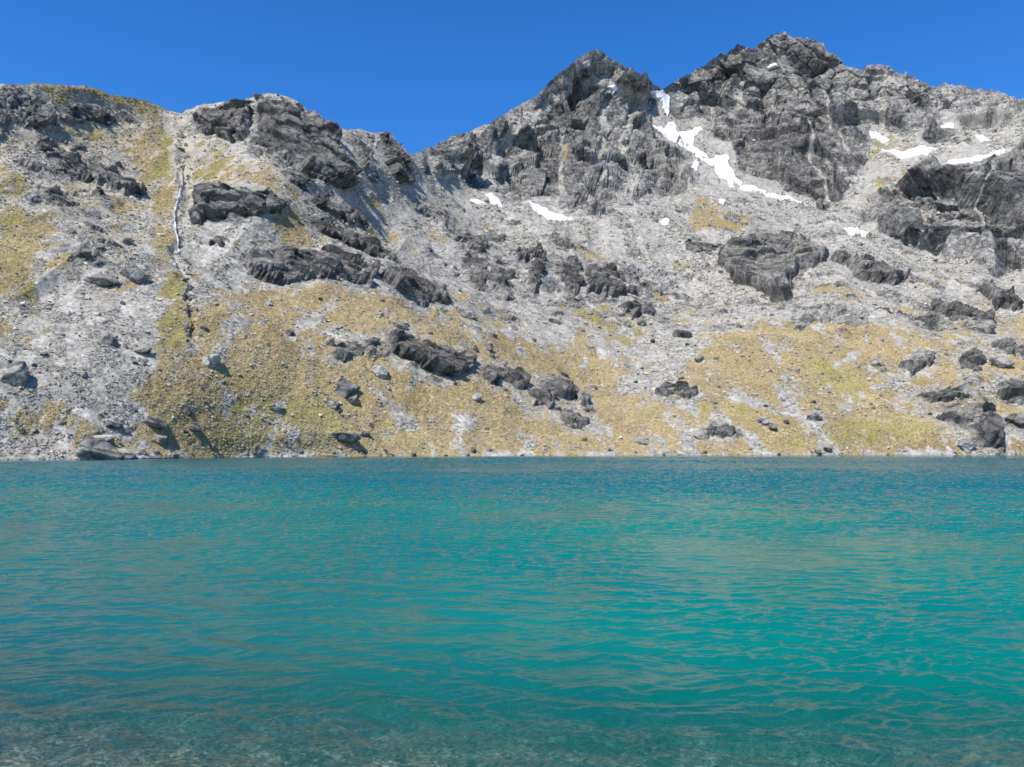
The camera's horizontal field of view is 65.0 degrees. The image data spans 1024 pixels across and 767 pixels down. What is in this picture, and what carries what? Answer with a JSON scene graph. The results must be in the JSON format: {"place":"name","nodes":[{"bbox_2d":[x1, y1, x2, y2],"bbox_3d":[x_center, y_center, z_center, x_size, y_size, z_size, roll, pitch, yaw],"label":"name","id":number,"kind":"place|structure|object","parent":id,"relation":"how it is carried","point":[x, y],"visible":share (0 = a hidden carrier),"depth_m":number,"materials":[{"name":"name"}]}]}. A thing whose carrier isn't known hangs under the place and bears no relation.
{"place":"outdoors","nodes":[
{"label":"outdoors","id":0,"kind":"place"},
{"bbox_2d":[0,454,1023,766],"bbox_3d":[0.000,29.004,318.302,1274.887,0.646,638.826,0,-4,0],"label":"lake water","id":1,"kind":"structure","parent":0,"point":[538,612],"depth_m":22.23,"materials":[{"name":"liquid"}]},
{"bbox_2d":[0,82,1023,459],"bbox_3d":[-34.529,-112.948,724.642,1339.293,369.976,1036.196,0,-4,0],"label":"hillside","id":2,"kind":"structure","parent":0,"point":[450,256],"depth_m":475.55,"materials":[{"name":"stone"}]},
{"bbox_2d":[0,102,10,139],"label":"rock outcrop","id":3,"kind":"object","parent":2,"relation":"on","point":[4,119],"visible":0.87,"depth_m":522.24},
{"bbox_2d":[0,361,30,387],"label":"boulder","id":4,"kind":"object","parent":2,"relation":"on","point":[16,374],"visible":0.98,"depth_m":269.79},
{"bbox_2d":[5,89,57,128],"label":"rock outcrop","id":5,"kind":"object","parent":2,"relation":"on","point":[38,115],"visible":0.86,"depth_m":545.55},
{"bbox_2d":[33,136,57,152],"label":"rock outcrop","id":6,"kind":"object","parent":2,"relation":"on","point":[45,144],"visible":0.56,"depth_m":530.04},
{"bbox_2d":[25,184,79,206],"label":"rock outcrop","id":7,"kind":"object","parent":2,"relation":"on","point":[40,193],"visible":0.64,"depth_m":460.02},
{"bbox_2d":[62,138,84,150],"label":"rock outcrop","id":8,"kind":"object","parent":2,"relation":"on","point":[73,146],"visible":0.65,"depth_m":555.72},
{"bbox_2d":[15,148,147,196],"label":"rock outcrop","id":9,"kind":"object","parent":2,"relation":"on","point":[64,161],"visible":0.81,"depth_m":514.64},
{"bbox_2d":[74,246,92,259],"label":"boulder","id":10,"kind":"object","parent":2,"relation":"on","point":[82,252],"visible":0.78,"depth_m":370.39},
{"bbox_2d":[61,103,117,125],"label":"rock outcrop","id":11,"kind":"object","parent":2,"relation":"on","point":[96,113],"visible":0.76,"depth_m":612.24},
{"bbox_2d":[81,220,108,234],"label":"rock outcrop","id":12,"kind":"object","parent":2,"relation":"on","point":[96,227],"visible":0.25,"depth_m":419.26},
{"bbox_2d":[75,434,122,458],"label":"boulder","id":13,"kind":"object","parent":2,"relation":"on","point":[89,446],"visible":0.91,"depth_m":259.28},
{"bbox_2d":[93,243,104,249],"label":"boulder","id":14,"kind":"object","parent":2,"relation":"on","point":[99,246],"visible":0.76,"depth_m":387.59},
{"bbox_2d":[88,186,110,203],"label":"rock outcrop","id":15,"kind":"object","parent":2,"relation":"on","point":[98,191],"visible":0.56,"depth_m":489.07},
{"bbox_2d":[85,273,118,286],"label":"boulder","id":16,"kind":"object","parent":2,"relation":"on","point":[100,279],"visible":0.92,"depth_m":354.42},
{"bbox_2d":[93,435,113,443],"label":"boulder","id":17,"kind":"object","parent":2,"relation":"on","point":[108,438],"visible":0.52,"depth_m":269.10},
{"bbox_2d":[101,333,118,347],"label":"boulder","id":18,"kind":"object","parent":2,"relation":"on","point":[109,339],"visible":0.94,"depth_m":306.10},
{"bbox_2d":[103,421,122,428],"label":"boulder","id":19,"kind":"object","parent":2,"relation":"on","point":[112,424],"visible":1,"depth_m":276.33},
{"bbox_2d":[107,239,123,247],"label":"boulder","id":20,"kind":"object","parent":2,"relation":"on","point":[110,242],"visible":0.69,"depth_m":395.36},
{"bbox_2d":[117,448,135,458],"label":"boulder","id":21,"kind":"object","parent":2,"relation":"on","point":[127,454],"visible":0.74,"depth_m":263.64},
{"bbox_2d":[122,237,133,245],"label":"boulder","id":22,"kind":"object","parent":2,"relation":"on","point":[128,241],"visible":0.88,"depth_m":415.17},
{"bbox_2d":[119,267,149,283],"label":"boulder","id":23,"kind":"object","parent":2,"relation":"on","point":[136,275],"visible":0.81,"depth_m":368.51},
{"bbox_2d":[134,349,151,353],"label":"boulder","id":24,"kind":"object","parent":2,"relation":"on","point":[143,351],"visible":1,"depth_m":309.47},
{"bbox_2d":[145,415,166,429],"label":"boulder","id":25,"kind":"object","parent":2,"relation":"on","point":[158,422],"visible":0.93,"depth_m":286.90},
{"bbox_2d":[154,435,167,444],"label":"boulder","id":26,"kind":"object","parent":2,"relation":"on","point":[160,439],"visible":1,"depth_m":285.00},
{"bbox_2d":[174,163,183,251],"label":"waterfall","id":27,"kind":"structure","parent":2,"relation":"on","point":[176,206],"depth_m":503.30,"materials":[{"name":"white liquid"}]},
{"bbox_2d":[189,423,200,431],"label":"boulder","id":28,"kind":"object","parent":2,"relation":"on","point":[194,427],"visible":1,"depth_m":300.35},
{"bbox_2d":[202,354,219,366],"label":"boulder","id":29,"kind":"object","parent":2,"relation":"on","point":[211,360],"visible":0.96,"depth_m":325.59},
{"bbox_2d":[209,235,224,246],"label":"rock outcrop","id":30,"kind":"object","parent":2,"relation":"on","point":[217,239],"visible":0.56,"depth_m":455.14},
{"bbox_2d":[192,99,257,143],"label":"rock outcrop","id":31,"kind":"object","parent":2,"relation":"on","point":[226,120],"visible":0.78,"depth_m":675.95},
{"bbox_2d":[188,180,291,224],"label":"rock outcrop","id":32,"kind":"object","parent":2,"relation":"on","point":[214,201],"visible":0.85,"depth_m":488.31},
{"bbox_2d":[251,446,261,454],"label":"boulder","id":33,"kind":"object","parent":2,"relation":"on","point":[256,450],"visible":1,"depth_m":318.36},
{"bbox_2d":[269,401,284,410],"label":"boulder","id":34,"kind":"object","parent":2,"relation":"on","point":[277,406],"visible":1,"depth_m":333.41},
{"bbox_2d":[285,329,294,335],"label":"boulder","id":35,"kind":"object","parent":2,"relation":"on","point":[289,332],"visible":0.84,"depth_m":378.45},
{"bbox_2d":[280,168,311,188],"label":"rock outcrop","id":36,"kind":"object","parent":2,"relation":"on","point":[292,176],"visible":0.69,"depth_m":579.18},
{"bbox_2d":[248,93,363,189],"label":"rock outcrop","id":37,"kind":"object","parent":2,"relation":"on","point":[316,150],"visible":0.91,"depth_m":650.77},
{"bbox_2d":[243,243,380,287],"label":"rock outcrop","id":38,"kind":"object","parent":2,"relation":"on","point":[283,264],"visible":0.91,"depth_m":468.62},
{"bbox_2d":[325,337,334,345],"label":"boulder","id":39,"kind":"object","parent":2,"relation":"on","point":[330,341],"visible":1,"depth_m":382.31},
{"bbox_2d":[326,399,340,409],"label":"boulder","id":40,"kind":"object","parent":2,"relation":"on","point":[332,404],"visible":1,"depth_m":348.29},
{"bbox_2d":[311,193,368,228],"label":"rock outcrop","id":41,"kind":"object","parent":2,"relation":"on","point":[349,215],"visible":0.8,"depth_m":603.07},
{"bbox_2d":[331,432,360,442],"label":"boulder","id":42,"kind":"object","parent":2,"relation":"on","point":[346,437],"visible":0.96,"depth_m":336.71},
{"bbox_2d":[334,377,359,397],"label":"boulder","id":43,"kind":"object","parent":2,"relation":"on","point":[345,388],"visible":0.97,"depth_m":356.66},
{"bbox_2d":[313,217,382,250],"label":"rock outcrop","id":44,"kind":"object","parent":2,"relation":"on","point":[329,228],"visible":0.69,"depth_m":551.36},
{"bbox_2d":[348,395,359,403],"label":"boulder","id":45,"kind":"object","parent":2,"relation":"on","point":[353,399],"visible":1,"depth_m":355.56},
{"bbox_2d":[333,337,379,362],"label":"rock outcrop","id":46,"kind":"object","parent":2,"relation":"on","point":[345,351],"visible":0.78,"depth_m":383.88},
{"bbox_2d":[347,134,379,182],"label":"rock outcrop","id":47,"kind":"object","parent":2,"relation":"on","point":[366,160],"visible":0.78,"depth_m":721.94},
{"bbox_2d":[359,431,370,436],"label":"boulder","id":48,"kind":"object","parent":2,"relation":"on","point":[364,433],"visible":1,"depth_m":344.08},
{"bbox_2d":[354,239,405,266],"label":"rock outcrop","id":49,"kind":"object","parent":2,"relation":"on","point":[371,250],"visible":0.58,"depth_m":556.57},
{"bbox_2d":[372,365,387,377],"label":"boulder","id":50,"kind":"object","parent":2,"relation":"on","point":[380,371],"visible":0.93,"depth_m":375.95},
{"bbox_2d":[379,131,415,185],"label":"rock outcrop","id":51,"kind":"object","parent":2,"relation":"on","point":[394,160],"visible":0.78,"depth_m":801.73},
{"bbox_2d":[392,322,408,329],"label":"boulder","id":52,"kind":"object","parent":2,"relation":"on","point":[400,325],"visible":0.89,"depth_m":429.22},
{"bbox_2d":[380,263,451,307],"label":"rock outcrop","id":53,"kind":"object","parent":2,"relation":"on","point":[409,283],"visible":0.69,"depth_m":518.19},
{"bbox_2d":[413,202,430,216],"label":"rock outcrop","id":54,"kind":"object","parent":2,"relation":"on","point":[421,207],"visible":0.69,"depth_m":789.78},
{"bbox_2d":[388,329,476,378],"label":"rock outcrop","id":55,"kind":"object","parent":2,"relation":"on","point":[436,359],"visible":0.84,"depth_m":398.99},
{"bbox_2d":[459,308,479,318],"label":"boulder","id":56,"kind":"object","parent":2,"relation":"on","point":[467,313],"visible":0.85,"depth_m":518.60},
{"bbox_2d":[453,233,487,254],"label":"rock outcrop","id":57,"kind":"object","parent":2,"relation":"on","point":[478,244],"visible":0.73,"depth_m":747.66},
{"bbox_2d":[461,252,490,291],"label":"rock outcrop","id":58,"kind":"object","parent":2,"relation":"on","point":[479,263],"visible":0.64,"depth_m":693.09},
{"bbox_2d":[472,392,482,400],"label":"boulder","id":59,"kind":"object","parent":2,"relation":"on","point":[477,396],"visible":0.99,"depth_m":387.91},
{"bbox_2d":[470,199,487,205],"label":"snow patch","id":60,"kind":"object","parent":2,"relation":"on","point":[476,201],"visible":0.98,"depth_m":956.54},
{"bbox_2d":[483,343,493,351],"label":"boulder","id":61,"kind":"object","parent":2,"relation":"on","point":[489,347],"visible":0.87,"depth_m":469.26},
{"bbox_2d":[485,193,501,207],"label":"snow patch","id":62,"kind":"object","parent":2,"relation":"on","point":[493,199],"visible":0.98,"depth_m":977.11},
{"bbox_2d":[488,234,506,242],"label":"rock outcrop","id":63,"kind":"object","parent":2,"relation":"on","point":[497,238],"visible":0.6,"depth_m":853.48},
{"bbox_2d":[486,259,515,300],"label":"rock outcrop","id":64,"kind":"object","parent":2,"relation":"on","point":[501,276],"visible":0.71,"depth_m":687.12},
{"bbox_2d":[482,364,530,389],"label":"rock outcrop","id":65,"kind":"object","parent":2,"relation":"on","point":[519,378],"visible":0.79,"depth_m":427.10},
{"bbox_2d":[0,74,1023,459],"bbox_3d":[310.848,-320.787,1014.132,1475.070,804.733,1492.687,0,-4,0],"label":"scree","id":66,"kind":"structure","parent":2,"relation":"on","point":[296,324],"depth_m":487.98,"materials":[{"name":"stone"}]},
{"bbox_2d":[515,243,546,294],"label":"rock outcrop","id":67,"kind":"object","parent":2,"relation":"on","point":[537,264],"visible":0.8,"depth_m":750.70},
{"bbox_2d":[529,200,573,220],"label":"snow patch","id":68,"kind":"object","parent":2,"relation":"on","point":[544,212],"visible":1,"depth_m":968.19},
{"bbox_2d":[548,318,562,323],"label":"boulder","id":69,"kind":"object","parent":2,"relation":"on","point":[555,320],"visible":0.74,"depth_m":597.13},
{"bbox_2d":[545,232,569,250],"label":"rock outcrop","id":70,"kind":"object","parent":2,"relation":"on","point":[554,238],"visible":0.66,"depth_m":854.58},
{"bbox_2d":[528,376,595,412],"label":"rock outcrop","id":71,"kind":"object","parent":2,"relation":"on","point":[549,391],"visible":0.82,"depth_m":442.23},
{"bbox_2d":[560,255,583,298],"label":"rock outcrop","id":72,"kind":"object","parent":2,"relation":"on","point":[573,281],"visible":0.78,"depth_m":731.42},
{"bbox_2d":[561,408,589,428],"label":"rock outcrop","id":73,"kind":"object","parent":2,"relation":"on","point":[571,417],"visible":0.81,"depth_m":403.71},
{"bbox_2d":[584,263,637,299],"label":"rock outcrop","id":74,"kind":"object","parent":2,"relation":"on","point":[601,281],"visible":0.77,"depth_m":732.21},
{"bbox_2d":[617,300,655,319],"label":"rock outcrop","id":75,"kind":"object","parent":2,"relation":"on","point":[634,308],"visible":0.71,"depth_m":675.41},
{"bbox_2d":[633,437,648,444],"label":"boulder","id":76,"kind":"object","parent":2,"relation":"on","point":[640,440],"visible":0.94,"depth_m":378.75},
{"bbox_2d":[661,218,669,224],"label":"snow patch","id":77,"kind":"object","parent":2,"relation":"on","point":[665,221],"visible":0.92,"depth_m":991.06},
{"bbox_2d":[655,381,697,398],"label":"rock outcrop","id":78,"kind":"object","parent":2,"relation":"on","point":[682,389],"visible":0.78,"depth_m":449.38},
{"bbox_2d":[672,329,691,337],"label":"boulder","id":79,"kind":"object","parent":2,"relation":"on","point":[681,333],"visible":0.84,"depth_m":611.33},
{"bbox_2d":[679,238,715,253],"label":"rock outcrop","id":80,"kind":"object","parent":2,"relation":"on","point":[695,247],"visible":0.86,"depth_m":908.79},
{"bbox_2d":[693,429,709,438],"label":"boulder","id":81,"kind":"object","parent":2,"relation":"on","point":[700,434],"visible":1,"depth_m":386.75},
{"bbox_2d":[702,242,717,247],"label":"boulder","id":82,"kind":"object","parent":2,"relation":"on","point":[709,245],"visible":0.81,"depth_m":918.00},
{"bbox_2d":[706,420,735,437],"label":"rock outcrop","id":83,"kind":"object","parent":2,"relation":"on","point":[722,430],"visible":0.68,"depth_m":390.70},
{"bbox_2d":[723,297,740,304],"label":"boulder","id":84,"kind":"object","parent":2,"relation":"on","point":[727,300],"visible":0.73,"depth_m":721.96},
{"bbox_2d":[757,416,771,425],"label":"boulder","id":85,"kind":"object","parent":2,"relation":"on","point":[763,420],"visible":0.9,"depth_m":398.92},
{"bbox_2d":[717,230,828,303],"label":"rock outcrop","id":86,"kind":"object","parent":2,"relation":"on","point":[771,278],"visible":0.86,"depth_m":840.85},
{"bbox_2d":[769,423,776,430],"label":"boulder","id":87,"kind":"object","parent":2,"relation":"on","point":[772,427],"visible":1,"depth_m":393.90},
{"bbox_2d":[807,412,822,420],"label":"boulder","id":88,"kind":"object","parent":2,"relation":"on","point":[814,416],"visible":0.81,"depth_m":404.75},
{"bbox_2d":[844,227,868,237],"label":"snow patch","id":89,"kind":"object","parent":2,"relation":"on","point":[851,231],"visible":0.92,"depth_m":999.10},
{"bbox_2d":[830,250,910,285],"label":"rock outcrop","id":90,"kind":"object","parent":2,"relation":"on","point":[865,267],"visible":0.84,"depth_m":776.05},
{"bbox_2d":[870,357,884,366],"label":"boulder","id":91,"kind":"object","parent":2,"relation":"on","point":[874,362],"visible":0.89,"depth_m":506.38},
{"bbox_2d":[898,350,934,377],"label":"rock outcrop","id":92,"kind":"object","parent":2,"relation":"on","point":[918,361],"visible":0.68,"depth_m":503.55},
{"bbox_2d":[914,314,939,331],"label":"rock outcrop","id":93,"kind":"object","parent":2,"relation":"on","point":[929,322],"visible":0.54,"depth_m":606.82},
{"bbox_2d":[916,386,969,402],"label":"rock outcrop","id":94,"kind":"object","parent":2,"relation":"on","point":[948,394],"visible":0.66,"depth_m":436.71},
{"bbox_2d":[930,297,995,326],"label":"rock outcrop","id":95,"kind":"object","parent":2,"relation":"on","point":[950,309],"visible":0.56,"depth_m":650.82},
{"bbox_2d":[956,437,975,449],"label":"boulder","id":96,"kind":"object","parent":2,"relation":"on","point":[963,443],"visible":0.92,"depth_m":390.37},
{"bbox_2d":[935,401,1009,448],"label":"rock outcrop","id":97,"kind":"object","parent":2,"relation":"on","point":[982,421],"visible":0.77,"depth_m":398.64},
{"bbox_2d":[959,347,986,371],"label":"rock outcrop","id":98,"kind":"object","parent":2,"relation":"on","point":[974,357],"visible":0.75,"depth_m":491.64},
{"bbox_2d":[975,319,995,333],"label":"boulder","id":99,"kind":"object","parent":2,"relation":"on","point":[987,326],"visible":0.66,"depth_m":583.99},
{"bbox_2d":[971,279,1023,311],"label":"rock outcrop","id":100,"kind":"object","parent":2,"relation":"on","point":[1004,299],"visible":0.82,"depth_m":709.29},
{"bbox_2d":[988,356,1014,367],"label":"boulder","id":101,"kind":"object","parent":2,"relation":"on","point":[1000,362],"visible":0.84,"depth_m":481.24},
{"bbox_2d":[987,337,1023,356],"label":"rock outcrop","id":102,"kind":"object","parent":2,"relation":"on","point":[1009,346],"visible":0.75,"depth_m":538.72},
{"bbox_2d":[997,378,1023,405],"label":"rock outcrop","id":103,"kind":"object","parent":2,"relation":"on","point":[1011,390],"visible":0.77,"depth_m":433.27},
{"bbox_2d":[1005,413,1023,425],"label":"boulder","id":104,"kind":"object","parent":2,"relation":"on","point":[1016,419],"visible":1,"depth_m":402.03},
{"bbox_2d":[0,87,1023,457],"bbox_3d":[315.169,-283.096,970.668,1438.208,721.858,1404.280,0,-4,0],"label":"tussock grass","id":105,"kind":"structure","parent":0,"point":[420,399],"depth_m":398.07,"materials":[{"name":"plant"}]},
{"bbox_2d":[0,0,1023,154],"label":"sky","id":106,"kind":"structure","parent":0,"point":[424,73],"materials":[{"name":"blue"}]},
{"bbox_2d":[423,49,679,216],"bbox_3d":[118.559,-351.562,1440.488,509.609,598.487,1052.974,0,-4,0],"label":"mountain","id":107,"kind":"structure","parent":0,"point":[594,74],"depth_m":1290.03,"materials":[{"name":"stone"}]},
{"bbox_2d":[607,85,617,94],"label":"snow patch","id":108,"kind":"object","parent":107,"relation":"on","point":[614,88],"visible":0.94,"depth_m":1561.73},
{"bbox_2d":[662,32,1023,277],"bbox_3d":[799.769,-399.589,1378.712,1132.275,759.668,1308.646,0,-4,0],"label":"mountain","id":109,"kind":"structure","parent":0,"point":[806,61],"depth_m":1450.24,"materials":[{"name":"stone"}]},
{"bbox_2d":[650,90,669,115],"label":"snow patch","id":110,"kind":"object","parent":109,"relation":"on","point":[662,97],"visible":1,"depth_m":1673.76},
{"bbox_2d":[691,159,699,170],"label":"snow patch","id":111,"kind":"object","parent":109,"relation":"on","point":[695,165],"visible":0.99,"depth_m":1411.74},
{"bbox_2d":[653,122,807,206],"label":"snow patch","id":112,"kind":"object","parent":109,"relation":"on","point":[723,168],"visible":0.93,"depth_m":1461.31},
{"bbox_2d":[766,63,777,69],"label":"snow patch","id":113,"kind":"object","parent":109,"relation":"on","point":[771,66],"visible":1,"depth_m":1742.86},
{"bbox_2d":[869,130,889,143],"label":"snow patch","id":114,"kind":"object","parent":109,"relation":"on","point":[877,136],"visible":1,"depth_m":1505.77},
{"bbox_2d":[881,145,937,159],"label":"snow patch","id":115,"kind":"object","parent":109,"relation":"on","point":[925,150],"visible":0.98,"depth_m":1327.87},
{"bbox_2d":[940,123,954,127],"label":"snow patch","id":116,"kind":"object","parent":109,"relation":"on","point":[949,125],"visible":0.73,"depth_m":1475.87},
{"bbox_2d":[947,149,1006,164],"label":"snow patch","id":117,"kind":"object","parent":109,"relation":"on","point":[971,160],"visible":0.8,"depth_m":1180.39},
{"bbox_2d":[975,134,990,141],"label":"snow patch","id":118,"kind":"object","parent":109,"relation":"on","point":[981,138],"visible":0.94,"depth_m":1359.02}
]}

